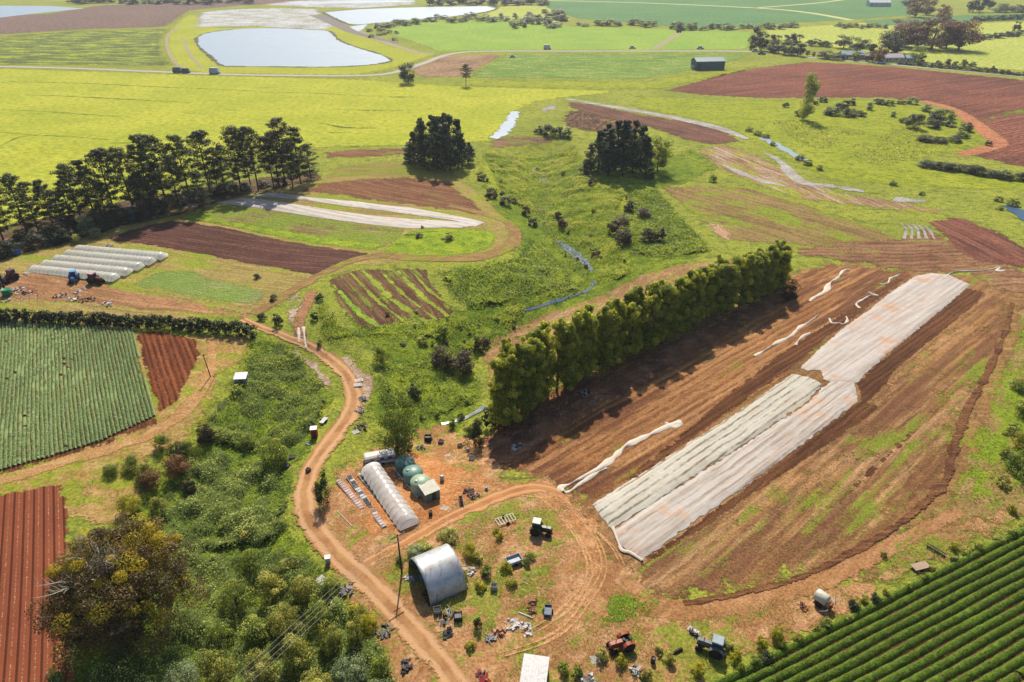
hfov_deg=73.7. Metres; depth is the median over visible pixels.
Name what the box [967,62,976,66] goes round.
shrub
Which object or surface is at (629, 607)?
grass
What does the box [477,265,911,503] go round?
ploughed field
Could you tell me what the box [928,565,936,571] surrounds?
weed clump
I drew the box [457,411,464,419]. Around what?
weed clump
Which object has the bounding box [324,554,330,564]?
box
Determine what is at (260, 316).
shrub
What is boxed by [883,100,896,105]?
shrub
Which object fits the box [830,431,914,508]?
ploughed bed
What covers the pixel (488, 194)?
shrub
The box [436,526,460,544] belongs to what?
weed clump
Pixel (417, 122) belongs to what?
conifer tree
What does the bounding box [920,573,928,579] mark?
weed clump
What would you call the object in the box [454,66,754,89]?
grass strip
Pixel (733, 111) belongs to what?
wet meadow
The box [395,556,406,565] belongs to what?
weed clump
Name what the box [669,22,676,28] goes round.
hedge bush
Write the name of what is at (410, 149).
conifer tree
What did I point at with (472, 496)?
scrap pile
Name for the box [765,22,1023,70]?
meadow
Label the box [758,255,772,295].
broadleaf tree
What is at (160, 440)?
shrub
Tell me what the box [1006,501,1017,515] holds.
weed clump
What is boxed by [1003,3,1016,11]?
broadleaf tree
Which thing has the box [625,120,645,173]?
conifer tree
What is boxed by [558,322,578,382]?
broadleaf tree
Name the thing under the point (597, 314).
broadleaf tree
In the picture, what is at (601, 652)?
weed clump
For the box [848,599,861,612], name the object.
weed clump
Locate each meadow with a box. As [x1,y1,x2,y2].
[0,69,611,225]
[478,5,571,23]
[629,96,1023,190]
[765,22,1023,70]
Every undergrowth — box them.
[47,548,146,681]
[134,544,399,681]
[155,441,289,561]
[195,338,326,453]
[376,359,476,416]
[437,238,572,306]
[619,188,714,257]
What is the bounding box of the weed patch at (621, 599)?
[606,593,658,622]
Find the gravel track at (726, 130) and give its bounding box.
[566,98,749,138]
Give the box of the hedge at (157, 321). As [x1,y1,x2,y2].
[0,307,257,337]
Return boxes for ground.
[0,0,1023,681]
[0,167,509,319]
[0,273,249,318]
[73,330,360,681]
[286,295,302,329]
[293,349,330,385]
[304,425,1014,681]
[341,356,373,407]
[344,450,488,537]
[452,476,604,635]
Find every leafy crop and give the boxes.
[712,526,1023,681]
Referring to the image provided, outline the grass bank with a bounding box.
[163,14,433,74]
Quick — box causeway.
[310,15,398,42]
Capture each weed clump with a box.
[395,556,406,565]
[407,543,421,558]
[418,543,432,553]
[419,413,426,419]
[434,411,440,417]
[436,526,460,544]
[447,418,454,427]
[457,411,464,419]
[461,541,478,563]
[462,424,473,434]
[464,640,475,650]
[469,550,482,564]
[473,617,482,627]
[474,580,486,591]
[480,562,491,577]
[492,526,498,534]
[495,531,503,540]
[500,560,512,575]
[505,578,517,589]
[521,558,530,567]
[525,551,536,559]
[557,661,568,674]
[569,663,582,681]
[596,647,608,662]
[615,653,627,667]
[640,667,652,681]
[654,645,663,653]
[662,651,675,666]
[690,660,704,678]
[725,642,734,650]
[728,647,741,662]
[735,662,745,671]
[749,655,760,668]
[756,635,768,648]
[757,649,775,663]
[769,624,785,643]
[778,639,787,648]
[792,632,805,642]
[812,624,821,631]
[820,616,832,628]
[843,613,853,621]
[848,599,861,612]
[859,594,869,602]
[870,592,882,604]
[880,551,887,557]
[882,587,889,595]
[903,582,911,590]
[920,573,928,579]
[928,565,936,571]
[948,541,959,550]
[949,557,958,561]
[961,548,970,555]
[974,543,984,550]
[992,534,1006,544]
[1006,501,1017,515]
[1006,528,1017,537]
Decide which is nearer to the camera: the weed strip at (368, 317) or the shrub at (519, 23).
the weed strip at (368, 317)
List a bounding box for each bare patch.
[489,135,551,147]
[708,223,730,239]
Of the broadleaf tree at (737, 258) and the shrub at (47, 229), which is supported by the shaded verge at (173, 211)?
the shrub at (47, 229)
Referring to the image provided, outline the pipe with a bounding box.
[518,612,532,618]
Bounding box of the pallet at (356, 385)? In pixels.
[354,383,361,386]
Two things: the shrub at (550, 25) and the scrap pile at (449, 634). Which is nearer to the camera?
the scrap pile at (449, 634)
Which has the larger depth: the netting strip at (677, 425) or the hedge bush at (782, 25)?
the hedge bush at (782, 25)
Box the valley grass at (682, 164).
[340,150,718,433]
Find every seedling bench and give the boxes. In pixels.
[336,479,364,508]
[346,474,376,514]
[357,473,379,501]
[373,514,386,527]
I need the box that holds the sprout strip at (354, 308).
[338,290,377,326]
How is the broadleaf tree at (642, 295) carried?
on the field soil
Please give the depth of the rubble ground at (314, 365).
171.72 m
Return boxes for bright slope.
[477,153,546,195]
[573,193,635,277]
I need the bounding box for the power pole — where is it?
[390,532,404,573]
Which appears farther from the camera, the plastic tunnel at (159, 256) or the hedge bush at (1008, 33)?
the hedge bush at (1008, 33)
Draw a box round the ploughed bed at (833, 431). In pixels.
[630,402,876,570]
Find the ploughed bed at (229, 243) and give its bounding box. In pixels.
[109,221,368,274]
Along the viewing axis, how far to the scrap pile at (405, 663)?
98.26 m
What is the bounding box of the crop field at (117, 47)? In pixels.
[0,29,168,65]
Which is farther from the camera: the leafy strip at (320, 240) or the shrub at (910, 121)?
the shrub at (910, 121)
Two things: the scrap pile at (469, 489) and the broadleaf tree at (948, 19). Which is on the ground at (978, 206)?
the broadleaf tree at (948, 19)
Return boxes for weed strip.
[332,284,383,328]
[350,273,409,325]
[360,270,425,322]
[378,268,436,320]
[396,270,449,316]
[414,274,451,305]
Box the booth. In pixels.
[310,426,317,438]
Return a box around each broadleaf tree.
[73,0,86,3]
[124,0,136,4]
[139,0,152,3]
[150,0,163,3]
[171,0,181,3]
[180,0,191,3]
[203,0,215,4]
[242,0,254,3]
[368,390,418,455]
[398,62,414,82]
[444,0,457,4]
[464,0,478,4]
[487,357,511,430]
[489,352,514,426]
[490,0,498,4]
[497,0,508,4]
[497,338,513,395]
[503,354,522,426]
[508,342,531,417]
[509,0,520,4]
[515,336,530,408]
[515,344,541,416]
[521,332,546,399]
[524,338,550,409]
[526,0,537,3]
[529,328,549,384]
[537,0,549,5]
[537,320,557,374]
[540,327,558,395]
[547,318,572,390]
[554,322,578,391]
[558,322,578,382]
[560,325,581,383]
[568,312,591,381]
[571,310,584,362]
[577,309,590,377]
[580,304,596,336]
[580,311,602,377]
[580,318,598,379]
[594,305,614,375]
[596,310,606,366]
[597,312,618,370]
[605,309,625,369]
[609,297,628,363]
[617,306,630,346]
[619,302,643,358]
[622,292,634,342]
[624,288,643,345]
[628,284,647,346]
[635,290,645,340]
[640,294,665,351]
[642,282,660,321]
[643,281,663,337]
[643,292,667,344]
[651,135,673,170]
[656,279,673,334]
[659,282,678,343]
[665,286,681,341]
[670,276,690,336]
[670,284,682,332]
[676,275,690,328]
[680,278,696,332]
[682,279,697,332]
[686,269,698,322]
[688,276,703,323]
[690,269,708,327]
[695,266,711,307]
[703,267,718,318]
[705,265,720,317]
[706,263,721,296]
[710,263,733,315]
[714,253,726,265]
[715,263,739,314]
[723,261,742,304]
[731,253,746,302]
[732,262,753,307]
[739,254,756,301]
[742,251,756,263]
[744,255,761,303]
[747,35,758,49]
[748,256,764,303]
[753,27,765,38]
[753,248,765,279]
[754,252,767,291]
[755,34,769,50]
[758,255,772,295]
[760,256,780,297]
[763,39,781,51]
[765,244,780,285]
[765,245,782,291]
[770,42,785,52]
[771,35,782,40]
[775,239,783,262]
[776,250,792,290]
[777,240,790,255]
[778,40,798,54]
[779,244,793,286]
[784,34,791,40]
[791,33,803,43]
[792,43,806,55]
[798,72,820,119]
[805,38,817,45]
[816,50,834,58]
[817,40,825,46]
[824,41,832,46]
[828,52,845,59]
[833,34,854,47]
[848,51,862,59]
[849,37,870,50]
[862,55,872,61]
[868,43,878,51]
[869,45,888,61]
[878,30,906,51]
[879,18,922,45]
[889,44,906,52]
[901,0,917,4]
[901,21,939,46]
[906,0,928,16]
[906,16,965,49]
[909,45,928,59]
[923,0,938,14]
[936,4,953,20]
[936,20,967,47]
[941,17,954,22]
[944,20,986,49]
[966,0,980,11]
[975,0,989,11]
[986,0,996,8]
[989,3,1008,12]
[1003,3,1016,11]
[1009,4,1023,12]
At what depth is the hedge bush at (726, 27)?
806.66 m
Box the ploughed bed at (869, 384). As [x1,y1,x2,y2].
[857,288,983,403]
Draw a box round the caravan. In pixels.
[363,448,395,464]
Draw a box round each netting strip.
[297,327,299,341]
[302,326,306,346]
[557,421,682,491]
[564,467,607,493]
[611,526,641,560]
[664,419,681,427]
[754,315,818,356]
[794,332,810,344]
[809,269,849,300]
[828,316,848,324]
[855,291,878,307]
[879,274,901,283]
[946,266,1004,276]
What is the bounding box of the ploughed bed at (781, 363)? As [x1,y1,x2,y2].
[626,278,903,479]
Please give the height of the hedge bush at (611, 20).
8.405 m
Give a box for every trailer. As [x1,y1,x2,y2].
[319,415,328,422]
[495,513,518,525]
[505,553,525,566]
[542,603,552,616]
[910,561,930,571]
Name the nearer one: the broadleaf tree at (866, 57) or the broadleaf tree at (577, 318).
the broadleaf tree at (577, 318)
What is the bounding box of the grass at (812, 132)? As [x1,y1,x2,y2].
[773,120,957,164]
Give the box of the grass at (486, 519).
[365,506,565,642]
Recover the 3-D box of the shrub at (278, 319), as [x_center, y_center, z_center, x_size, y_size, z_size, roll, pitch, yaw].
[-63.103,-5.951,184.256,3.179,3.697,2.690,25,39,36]
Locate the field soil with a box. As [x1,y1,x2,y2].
[495,261,1023,599]
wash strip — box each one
[723,164,786,186]
[764,153,808,184]
[779,167,863,191]
[900,223,907,238]
[906,224,913,238]
[912,225,920,238]
[917,225,928,238]
[924,226,935,238]
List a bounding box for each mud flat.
[194,8,331,29]
[265,0,414,7]
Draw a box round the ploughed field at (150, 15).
[0,0,304,33]
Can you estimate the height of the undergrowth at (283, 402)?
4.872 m
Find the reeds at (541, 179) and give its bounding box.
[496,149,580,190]
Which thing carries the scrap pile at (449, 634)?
on the yard ground at (570, 573)
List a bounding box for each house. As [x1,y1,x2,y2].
[839,51,865,58]
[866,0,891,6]
[879,53,904,61]
[904,55,915,61]
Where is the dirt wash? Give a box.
[700,145,941,211]
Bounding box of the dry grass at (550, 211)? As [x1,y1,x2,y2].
[324,149,627,352]
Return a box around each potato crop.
[0,320,155,468]
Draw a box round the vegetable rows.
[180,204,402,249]
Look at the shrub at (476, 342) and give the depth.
184.18 m
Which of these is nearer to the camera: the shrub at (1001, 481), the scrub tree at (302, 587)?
the scrub tree at (302, 587)
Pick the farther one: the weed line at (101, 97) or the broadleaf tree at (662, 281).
the weed line at (101, 97)
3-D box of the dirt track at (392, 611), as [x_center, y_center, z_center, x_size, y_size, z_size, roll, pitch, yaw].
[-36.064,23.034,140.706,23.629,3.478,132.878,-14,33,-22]
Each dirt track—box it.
[0,338,217,483]
[240,317,472,681]
[248,204,522,314]
[293,290,317,337]
[361,481,570,566]
[593,508,966,620]
[919,100,1009,156]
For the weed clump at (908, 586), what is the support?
on the yard ground at (570, 573)
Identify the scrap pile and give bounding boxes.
[11,286,24,290]
[51,292,68,297]
[67,295,80,301]
[78,296,95,302]
[337,579,354,595]
[353,422,366,429]
[354,406,363,412]
[375,622,394,637]
[400,658,412,673]
[402,573,417,583]
[415,444,425,451]
[437,605,456,626]
[439,625,453,638]
[461,487,474,496]
[463,565,477,576]
[469,492,482,499]
[475,668,490,681]
[484,632,497,644]
[491,626,506,637]
[502,617,520,631]
[511,442,524,451]
[519,616,533,636]
[526,605,536,615]
[529,597,536,606]
[580,671,598,681]
[581,390,589,396]
[629,665,644,678]
[687,623,700,637]
[797,602,808,611]
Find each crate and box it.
[288,454,295,458]
[424,434,431,441]
[433,605,441,615]
[454,611,462,621]
[491,582,497,590]
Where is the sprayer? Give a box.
[812,589,837,613]
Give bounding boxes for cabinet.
[315,574,330,587]
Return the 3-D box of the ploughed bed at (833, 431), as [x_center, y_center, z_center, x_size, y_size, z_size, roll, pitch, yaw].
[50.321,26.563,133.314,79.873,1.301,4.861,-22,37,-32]
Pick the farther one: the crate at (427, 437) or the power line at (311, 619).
the crate at (427, 437)
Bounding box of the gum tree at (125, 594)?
[24,513,208,673]
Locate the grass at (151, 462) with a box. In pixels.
[76,357,246,527]
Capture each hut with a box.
[233,372,248,382]
[418,479,439,502]
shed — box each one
[408,544,467,605]
[520,653,548,681]
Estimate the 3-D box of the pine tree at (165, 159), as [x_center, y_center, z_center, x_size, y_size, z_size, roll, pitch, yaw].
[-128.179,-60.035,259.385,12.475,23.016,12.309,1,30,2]
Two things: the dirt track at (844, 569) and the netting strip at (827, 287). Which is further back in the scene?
the netting strip at (827, 287)
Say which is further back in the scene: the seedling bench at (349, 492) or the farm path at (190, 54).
the farm path at (190, 54)
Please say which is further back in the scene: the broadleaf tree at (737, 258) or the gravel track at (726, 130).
the gravel track at (726, 130)
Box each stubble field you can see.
[326,159,460,180]
[636,293,1013,598]
[662,186,895,249]
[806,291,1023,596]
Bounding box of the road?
[0,50,1023,76]
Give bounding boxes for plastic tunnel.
[27,265,120,281]
[39,260,132,276]
[50,254,145,270]
[62,249,156,265]
[73,245,167,260]
[360,461,418,530]
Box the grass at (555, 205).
[316,146,636,351]
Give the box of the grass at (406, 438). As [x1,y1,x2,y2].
[328,410,484,510]
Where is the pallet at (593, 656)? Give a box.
[590,655,600,663]
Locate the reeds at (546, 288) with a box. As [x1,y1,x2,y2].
[453,195,586,355]
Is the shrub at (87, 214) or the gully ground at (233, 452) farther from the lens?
the shrub at (87, 214)
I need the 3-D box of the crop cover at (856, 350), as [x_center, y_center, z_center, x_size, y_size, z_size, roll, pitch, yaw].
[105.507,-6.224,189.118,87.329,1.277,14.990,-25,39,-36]
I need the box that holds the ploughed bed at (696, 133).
[568,102,738,143]
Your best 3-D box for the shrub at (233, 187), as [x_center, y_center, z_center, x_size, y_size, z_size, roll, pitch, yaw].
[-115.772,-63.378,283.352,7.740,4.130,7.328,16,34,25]
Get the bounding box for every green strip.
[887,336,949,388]
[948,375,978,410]
[984,108,1023,120]
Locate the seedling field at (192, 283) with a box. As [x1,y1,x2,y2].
[136,270,264,303]
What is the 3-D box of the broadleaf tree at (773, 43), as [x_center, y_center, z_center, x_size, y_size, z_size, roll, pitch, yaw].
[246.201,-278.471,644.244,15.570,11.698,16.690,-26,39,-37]
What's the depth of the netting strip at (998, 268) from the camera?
216.26 m
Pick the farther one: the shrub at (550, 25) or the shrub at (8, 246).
the shrub at (550, 25)
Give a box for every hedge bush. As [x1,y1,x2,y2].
[593,19,601,24]
[604,18,616,25]
[627,18,641,24]
[641,20,652,26]
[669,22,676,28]
[674,21,684,28]
[674,23,685,30]
[684,23,694,29]
[705,22,714,28]
[715,23,721,28]
[718,23,730,29]
[729,24,738,29]
[746,23,754,27]
[761,22,770,28]
[765,23,775,29]
[777,23,785,28]
[790,21,798,27]
[911,60,922,65]
[917,159,938,168]
[928,161,949,170]
[935,62,944,68]
[944,162,964,171]
[961,164,976,172]
[969,16,978,20]
[969,164,985,174]
[978,16,986,20]
[980,168,996,177]
[981,34,993,39]
[981,67,991,72]
[990,15,1001,20]
[994,169,1013,180]
[1004,31,1013,36]
[1006,14,1014,19]
[1009,31,1019,36]
[1010,172,1023,181]
[1012,21,1021,31]
[1013,14,1021,18]
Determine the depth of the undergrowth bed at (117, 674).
97.09 m
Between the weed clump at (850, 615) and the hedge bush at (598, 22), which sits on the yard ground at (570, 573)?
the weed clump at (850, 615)
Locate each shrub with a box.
[0,239,24,256]
[0,247,10,258]
[10,229,35,243]
[20,232,51,249]
[37,221,58,237]
[44,224,76,244]
[60,215,88,231]
[70,234,79,244]
[75,215,95,235]
[82,210,98,228]
[87,227,101,238]
[88,212,114,230]
[101,205,120,222]
[101,461,119,476]
[106,203,126,223]
[115,492,141,514]
[119,206,141,221]
[119,454,139,475]
[133,461,156,480]
[138,469,161,491]
[147,496,167,514]
[150,433,171,451]
[153,199,170,213]
[158,194,176,207]
[161,454,193,479]
[166,440,188,460]
[170,194,187,202]
[176,189,197,201]
[180,439,202,457]
[181,477,196,493]
[192,185,206,198]
[196,422,213,444]
[203,185,217,195]
[215,184,231,195]
[227,182,242,195]
[237,432,257,450]
[239,182,251,190]
[256,312,267,320]
[258,179,271,186]
[258,435,288,472]
[269,293,276,301]
[272,313,283,324]
[274,177,290,185]
[310,312,318,319]
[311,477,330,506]
[315,293,323,300]
[372,345,388,366]
[374,22,382,28]
[383,22,391,27]
[397,19,408,24]
[401,20,412,25]
[407,383,421,397]
[416,335,428,344]
[429,345,455,367]
[434,324,448,337]
[441,232,454,239]
[444,349,474,374]
[448,16,458,21]
[463,417,484,448]
[469,12,477,17]
[473,335,485,352]
[477,171,485,180]
[480,407,496,426]
[481,336,490,345]
[484,187,496,196]
[485,17,496,21]
[498,196,511,204]
[516,19,526,25]
[521,206,530,214]
[528,218,537,225]
[530,17,541,23]
[533,126,544,132]
[541,124,555,135]
[546,23,557,27]
[552,21,562,26]
[552,127,562,135]
[553,211,563,219]
[557,216,567,227]
[559,126,572,137]
[578,161,591,174]
[587,175,598,185]
[590,247,600,257]
[606,220,619,232]
[612,213,629,226]
[614,225,632,243]
[624,200,633,211]
[636,207,651,217]
[640,228,655,240]
[642,165,654,179]
[653,227,666,242]
[708,174,716,181]
[745,126,753,131]
[753,130,762,135]
[781,278,801,299]
[795,154,805,159]
[802,159,812,164]
[817,96,827,101]
[822,106,840,115]
[834,100,849,109]
[842,108,856,116]
[846,98,855,104]
[855,110,866,116]
[866,102,874,109]
[873,98,888,103]
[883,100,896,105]
[889,180,897,185]
[904,114,926,128]
[905,96,918,103]
[914,135,935,142]
[920,103,932,111]
[923,118,942,128]
[926,109,947,122]
[932,136,947,142]
[941,108,957,118]
[944,118,957,127]
[947,135,962,142]
[956,129,970,136]
[958,122,973,131]
[959,59,968,65]
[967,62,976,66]
[993,195,1003,201]
[994,474,1011,490]
[999,447,1012,459]
[1002,423,1022,436]
[1003,453,1023,471]
[1006,197,1020,206]
[1008,377,1023,391]
[1011,431,1023,445]
[1013,399,1023,417]
[1017,467,1023,483]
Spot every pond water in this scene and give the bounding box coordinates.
[0,6,83,16]
[197,28,389,66]
[291,0,414,3]
[325,6,494,23]
[351,24,366,30]
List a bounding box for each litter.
[10,290,99,308]
[288,294,362,380]
[354,449,550,644]
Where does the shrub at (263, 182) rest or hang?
on the shaded verge at (173, 211)
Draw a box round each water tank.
[123,205,140,219]
[395,455,414,474]
[402,465,422,485]
[410,474,429,495]
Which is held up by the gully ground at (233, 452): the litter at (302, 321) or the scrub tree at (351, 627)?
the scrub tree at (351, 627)
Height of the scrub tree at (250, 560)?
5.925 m
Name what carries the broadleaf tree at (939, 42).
on the meadow at (1005, 52)
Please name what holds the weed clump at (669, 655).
on the yard ground at (570, 573)
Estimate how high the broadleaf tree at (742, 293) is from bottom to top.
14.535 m
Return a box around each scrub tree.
[162,658,206,681]
[197,648,237,681]
[204,618,236,650]
[214,578,257,620]
[217,524,224,534]
[233,548,262,576]
[237,614,268,648]
[239,530,249,542]
[243,648,277,681]
[254,571,290,609]
[264,601,309,640]
[271,518,288,534]
[275,556,301,577]
[277,633,314,677]
[289,572,316,604]
[300,665,333,681]
[303,594,330,632]
[316,619,345,661]
[321,574,340,596]
[328,651,369,681]
[344,614,366,652]
[347,604,359,615]
[353,602,369,622]
[360,611,377,634]
[368,677,389,681]
[369,651,392,679]
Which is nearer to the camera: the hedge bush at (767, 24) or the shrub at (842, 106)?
the shrub at (842, 106)
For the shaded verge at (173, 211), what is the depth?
266.19 m
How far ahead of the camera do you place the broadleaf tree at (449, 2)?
1125.76 m
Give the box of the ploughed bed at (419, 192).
[304,177,481,213]
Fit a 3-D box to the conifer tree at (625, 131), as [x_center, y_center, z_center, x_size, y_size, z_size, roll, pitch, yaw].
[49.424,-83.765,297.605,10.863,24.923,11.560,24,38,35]
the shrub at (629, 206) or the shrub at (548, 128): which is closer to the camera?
the shrub at (629, 206)
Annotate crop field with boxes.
[0,29,168,65]
[386,21,751,50]
[472,53,749,78]
[545,0,910,26]
[865,14,1023,25]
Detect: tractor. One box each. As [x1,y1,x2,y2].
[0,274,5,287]
[3,268,18,283]
[68,269,79,283]
[86,271,104,284]
[528,517,552,537]
[606,630,635,655]
[695,633,726,659]
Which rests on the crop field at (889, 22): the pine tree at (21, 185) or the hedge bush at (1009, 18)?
the hedge bush at (1009, 18)
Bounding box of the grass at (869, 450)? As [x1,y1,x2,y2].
[685,319,992,589]
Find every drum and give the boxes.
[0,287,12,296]
[13,248,20,254]
[650,656,655,663]
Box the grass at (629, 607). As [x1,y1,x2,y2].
[601,584,656,624]
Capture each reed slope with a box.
[377,360,483,411]
[442,244,574,311]
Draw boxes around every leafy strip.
[180,215,379,249]
[381,228,495,255]
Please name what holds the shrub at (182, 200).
on the shaded verge at (173, 211)
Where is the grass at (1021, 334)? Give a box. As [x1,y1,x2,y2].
[957,312,1023,505]
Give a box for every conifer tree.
[402,142,413,160]
[406,131,419,165]
[413,117,427,150]
[413,120,433,166]
[423,116,448,171]
[425,115,440,160]
[438,112,451,158]
[439,114,463,169]
[447,118,465,165]
[455,133,469,168]
[463,142,475,163]
[583,143,597,167]
[589,130,607,173]
[596,123,615,164]
[597,127,620,175]
[610,120,637,175]
[611,120,626,172]
[621,120,636,167]
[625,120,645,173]
[634,125,652,172]
[639,137,655,170]
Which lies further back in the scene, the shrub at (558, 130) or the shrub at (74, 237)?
the shrub at (558, 130)
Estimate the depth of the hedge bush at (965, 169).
310.02 m
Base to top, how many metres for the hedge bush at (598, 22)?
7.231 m
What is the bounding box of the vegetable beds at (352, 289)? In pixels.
[329,268,452,328]
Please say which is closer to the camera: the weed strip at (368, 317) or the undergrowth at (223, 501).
the undergrowth at (223, 501)
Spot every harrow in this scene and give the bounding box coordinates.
[455,495,463,505]
[925,542,946,556]
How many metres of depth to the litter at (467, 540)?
118.91 m
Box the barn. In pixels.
[690,57,725,69]
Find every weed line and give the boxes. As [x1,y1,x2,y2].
[0,109,120,116]
[4,132,108,139]
[8,81,245,90]
[42,95,191,102]
[272,92,428,97]
[321,123,363,127]
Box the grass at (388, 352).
[318,304,480,428]
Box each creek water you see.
[441,405,486,424]
[489,111,519,138]
[519,262,596,310]
[557,240,588,263]
[759,137,807,160]
[1003,205,1023,220]
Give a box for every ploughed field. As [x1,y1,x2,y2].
[0,0,304,33]
[0,322,156,473]
[0,484,76,681]
[137,332,199,410]
[412,54,498,76]
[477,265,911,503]
[665,62,1023,166]
[737,526,1023,681]
[797,229,1023,293]
[929,218,1023,267]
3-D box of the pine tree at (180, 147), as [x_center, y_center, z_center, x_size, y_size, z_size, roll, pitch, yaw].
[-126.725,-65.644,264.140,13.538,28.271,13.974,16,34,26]
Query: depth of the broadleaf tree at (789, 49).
627.73 m
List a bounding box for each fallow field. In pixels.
[128,254,305,306]
[483,256,790,392]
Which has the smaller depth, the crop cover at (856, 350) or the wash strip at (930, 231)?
the crop cover at (856, 350)
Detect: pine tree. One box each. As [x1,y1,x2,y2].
[0,171,40,232]
[0,193,11,239]
[13,181,47,230]
[27,179,59,223]
[41,189,74,227]
[49,162,91,215]
[52,179,86,226]
[70,159,106,213]
[81,147,124,202]
[84,181,116,220]
[96,146,143,205]
[119,133,165,206]
[121,172,156,219]
[136,134,179,197]
[138,159,170,208]
[153,153,190,210]
[159,134,199,205]
[183,169,213,210]
[184,129,220,196]
[198,147,227,193]
[210,144,235,185]
[212,124,255,191]
[230,136,254,183]
[235,126,271,189]
[251,136,280,187]
[260,117,294,184]
[261,129,286,183]
[277,140,303,188]
[282,127,312,183]
[299,144,318,179]
[459,64,472,77]
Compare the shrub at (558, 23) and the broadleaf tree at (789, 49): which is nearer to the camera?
the broadleaf tree at (789, 49)
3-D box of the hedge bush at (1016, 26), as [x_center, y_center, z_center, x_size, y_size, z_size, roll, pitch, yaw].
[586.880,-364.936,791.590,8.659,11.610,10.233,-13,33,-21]
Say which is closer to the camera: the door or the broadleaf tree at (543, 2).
the door
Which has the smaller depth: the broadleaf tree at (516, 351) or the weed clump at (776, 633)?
the weed clump at (776, 633)
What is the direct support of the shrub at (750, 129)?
on the wet meadow at (733, 111)
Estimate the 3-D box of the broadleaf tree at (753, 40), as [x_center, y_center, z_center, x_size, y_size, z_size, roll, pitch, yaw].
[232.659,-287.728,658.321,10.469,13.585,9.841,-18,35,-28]
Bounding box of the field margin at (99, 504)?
[0,318,249,525]
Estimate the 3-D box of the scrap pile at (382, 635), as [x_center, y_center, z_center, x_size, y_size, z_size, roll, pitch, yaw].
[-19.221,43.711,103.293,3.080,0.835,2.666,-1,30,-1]
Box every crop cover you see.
[218,198,474,227]
[249,193,484,225]
[593,374,821,526]
[615,381,857,560]
[801,273,969,382]
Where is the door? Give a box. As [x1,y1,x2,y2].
[696,63,701,69]
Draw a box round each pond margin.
[193,28,392,66]
[321,6,498,24]
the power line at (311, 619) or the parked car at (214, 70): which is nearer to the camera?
the power line at (311, 619)
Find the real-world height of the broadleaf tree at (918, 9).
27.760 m
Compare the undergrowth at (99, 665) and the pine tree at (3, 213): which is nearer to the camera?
the undergrowth at (99, 665)
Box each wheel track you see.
[448,480,543,495]
[453,483,548,498]
[499,488,602,653]
[504,491,606,656]
[525,493,588,631]
[532,496,593,634]
[558,494,619,561]
[564,497,624,564]
[683,302,1013,604]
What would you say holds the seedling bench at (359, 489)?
on the bare ground at (432, 468)
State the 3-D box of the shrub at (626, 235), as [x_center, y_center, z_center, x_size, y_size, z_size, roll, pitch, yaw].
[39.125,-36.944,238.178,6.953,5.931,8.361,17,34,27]
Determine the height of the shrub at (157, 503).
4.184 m
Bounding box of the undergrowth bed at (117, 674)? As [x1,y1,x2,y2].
[45,545,146,681]
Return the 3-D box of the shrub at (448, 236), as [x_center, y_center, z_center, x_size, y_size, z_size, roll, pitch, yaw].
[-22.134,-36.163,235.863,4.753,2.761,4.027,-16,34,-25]
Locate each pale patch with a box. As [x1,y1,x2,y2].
[541,105,556,110]
[892,196,925,202]
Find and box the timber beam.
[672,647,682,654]
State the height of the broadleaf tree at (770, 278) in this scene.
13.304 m
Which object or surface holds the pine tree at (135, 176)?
on the shaded verge at (173, 211)
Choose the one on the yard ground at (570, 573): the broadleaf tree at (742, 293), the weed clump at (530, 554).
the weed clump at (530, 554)
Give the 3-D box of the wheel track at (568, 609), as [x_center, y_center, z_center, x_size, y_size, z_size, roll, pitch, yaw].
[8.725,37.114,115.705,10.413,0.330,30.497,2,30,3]
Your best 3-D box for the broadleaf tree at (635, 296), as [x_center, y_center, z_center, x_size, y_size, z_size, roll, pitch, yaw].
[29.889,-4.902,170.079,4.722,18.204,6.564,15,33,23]
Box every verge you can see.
[0,172,320,260]
[481,289,789,466]
[922,303,1023,521]
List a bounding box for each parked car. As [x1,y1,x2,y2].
[172,67,180,72]
[181,68,190,72]
[209,67,220,73]
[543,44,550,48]
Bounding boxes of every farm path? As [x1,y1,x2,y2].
[165,26,193,71]
[182,38,205,68]
[360,31,434,53]
[539,0,852,19]
[651,33,681,48]
[756,0,839,7]
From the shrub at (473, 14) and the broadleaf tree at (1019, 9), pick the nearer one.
the shrub at (473, 14)
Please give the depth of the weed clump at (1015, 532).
118.05 m
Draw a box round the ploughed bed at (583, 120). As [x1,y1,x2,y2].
[563,110,639,131]
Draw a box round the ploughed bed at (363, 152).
[322,148,405,157]
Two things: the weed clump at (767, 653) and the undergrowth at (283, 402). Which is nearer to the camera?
the weed clump at (767, 653)
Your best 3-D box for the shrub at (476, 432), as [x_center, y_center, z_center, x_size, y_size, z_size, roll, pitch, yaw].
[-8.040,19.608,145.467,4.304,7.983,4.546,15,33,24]
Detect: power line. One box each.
[235,536,386,676]
[241,533,395,677]
[244,559,374,681]
[251,548,391,681]
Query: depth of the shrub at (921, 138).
358.13 m

